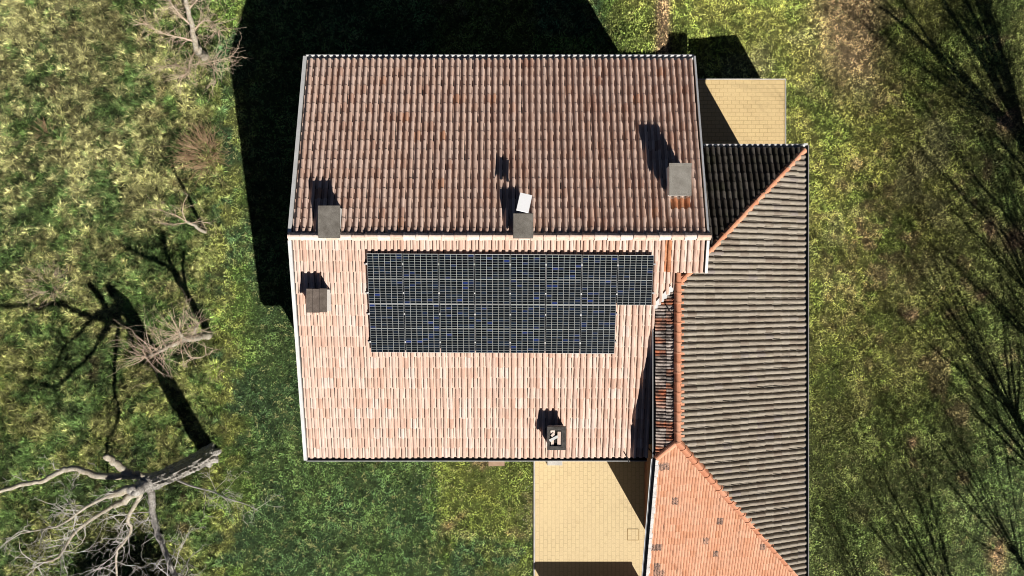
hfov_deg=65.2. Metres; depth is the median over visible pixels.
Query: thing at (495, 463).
doorstep
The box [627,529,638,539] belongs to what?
inspection cover
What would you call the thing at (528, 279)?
solar panel
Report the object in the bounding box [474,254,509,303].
solar panel
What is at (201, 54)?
bare tree
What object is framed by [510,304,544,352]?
solar panel
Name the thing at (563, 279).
solar panel
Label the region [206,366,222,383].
shrub
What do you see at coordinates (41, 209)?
meadow grass
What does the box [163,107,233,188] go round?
shrub
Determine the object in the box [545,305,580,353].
solar panel
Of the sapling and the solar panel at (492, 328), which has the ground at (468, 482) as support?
the sapling
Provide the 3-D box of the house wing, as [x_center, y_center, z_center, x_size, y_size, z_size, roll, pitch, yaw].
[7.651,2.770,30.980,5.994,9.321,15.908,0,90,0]
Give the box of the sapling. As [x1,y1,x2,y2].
[143,190,219,236]
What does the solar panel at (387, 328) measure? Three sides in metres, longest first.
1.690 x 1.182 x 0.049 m
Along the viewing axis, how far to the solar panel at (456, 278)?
26.25 m
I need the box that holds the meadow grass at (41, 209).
[0,0,233,575]
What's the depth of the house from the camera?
27.13 m
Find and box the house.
[287,55,711,462]
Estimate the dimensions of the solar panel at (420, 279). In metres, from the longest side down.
1.690 x 1.182 x 0.049 m
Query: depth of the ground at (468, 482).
35.20 m
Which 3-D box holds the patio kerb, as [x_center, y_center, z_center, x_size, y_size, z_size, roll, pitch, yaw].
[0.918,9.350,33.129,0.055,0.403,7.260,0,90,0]
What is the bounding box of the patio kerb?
[534,461,534,575]
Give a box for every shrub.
[14,258,74,308]
[28,116,57,150]
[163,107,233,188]
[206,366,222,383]
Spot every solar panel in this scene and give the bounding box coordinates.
[366,253,403,303]
[368,304,404,351]
[402,254,438,303]
[404,304,439,352]
[438,254,473,303]
[439,304,474,352]
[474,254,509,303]
[474,304,509,352]
[510,254,545,304]
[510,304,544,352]
[545,254,581,304]
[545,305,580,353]
[579,305,615,353]
[581,255,617,304]
[616,255,653,304]
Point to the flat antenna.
(524, 202)
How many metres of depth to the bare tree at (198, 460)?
27.97 m
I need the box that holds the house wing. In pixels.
[641,143,808,575]
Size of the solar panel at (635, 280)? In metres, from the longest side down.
1.690 x 1.182 x 0.049 m
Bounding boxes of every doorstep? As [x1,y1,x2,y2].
[488,461,504,465]
[547,461,561,464]
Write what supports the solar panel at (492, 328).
attached to the rail
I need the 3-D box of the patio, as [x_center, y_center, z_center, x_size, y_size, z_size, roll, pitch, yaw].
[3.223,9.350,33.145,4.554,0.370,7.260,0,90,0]
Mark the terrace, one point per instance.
(742, 111)
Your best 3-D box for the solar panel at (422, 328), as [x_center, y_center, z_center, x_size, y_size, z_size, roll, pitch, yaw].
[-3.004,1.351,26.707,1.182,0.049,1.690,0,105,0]
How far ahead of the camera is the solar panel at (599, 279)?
26.25 m
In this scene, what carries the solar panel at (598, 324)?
attached to the rail
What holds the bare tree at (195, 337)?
on the ground at (468, 482)
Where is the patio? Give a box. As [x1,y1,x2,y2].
[535,461,644,575]
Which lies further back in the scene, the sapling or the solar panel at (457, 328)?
the sapling
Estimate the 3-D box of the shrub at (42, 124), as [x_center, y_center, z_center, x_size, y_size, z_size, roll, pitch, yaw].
[-19.311,-6.348,32.756,1.393,0.673,1.486,-19,90,0]
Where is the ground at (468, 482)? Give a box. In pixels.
[0,0,1023,575]
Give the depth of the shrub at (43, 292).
32.80 m
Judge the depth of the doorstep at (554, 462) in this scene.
32.83 m
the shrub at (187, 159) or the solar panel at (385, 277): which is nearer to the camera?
the solar panel at (385, 277)
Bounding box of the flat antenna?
[516,193,531,212]
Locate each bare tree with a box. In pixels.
[0,442,283,575]
[107,288,228,387]
[125,0,252,99]
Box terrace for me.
[698,79,785,143]

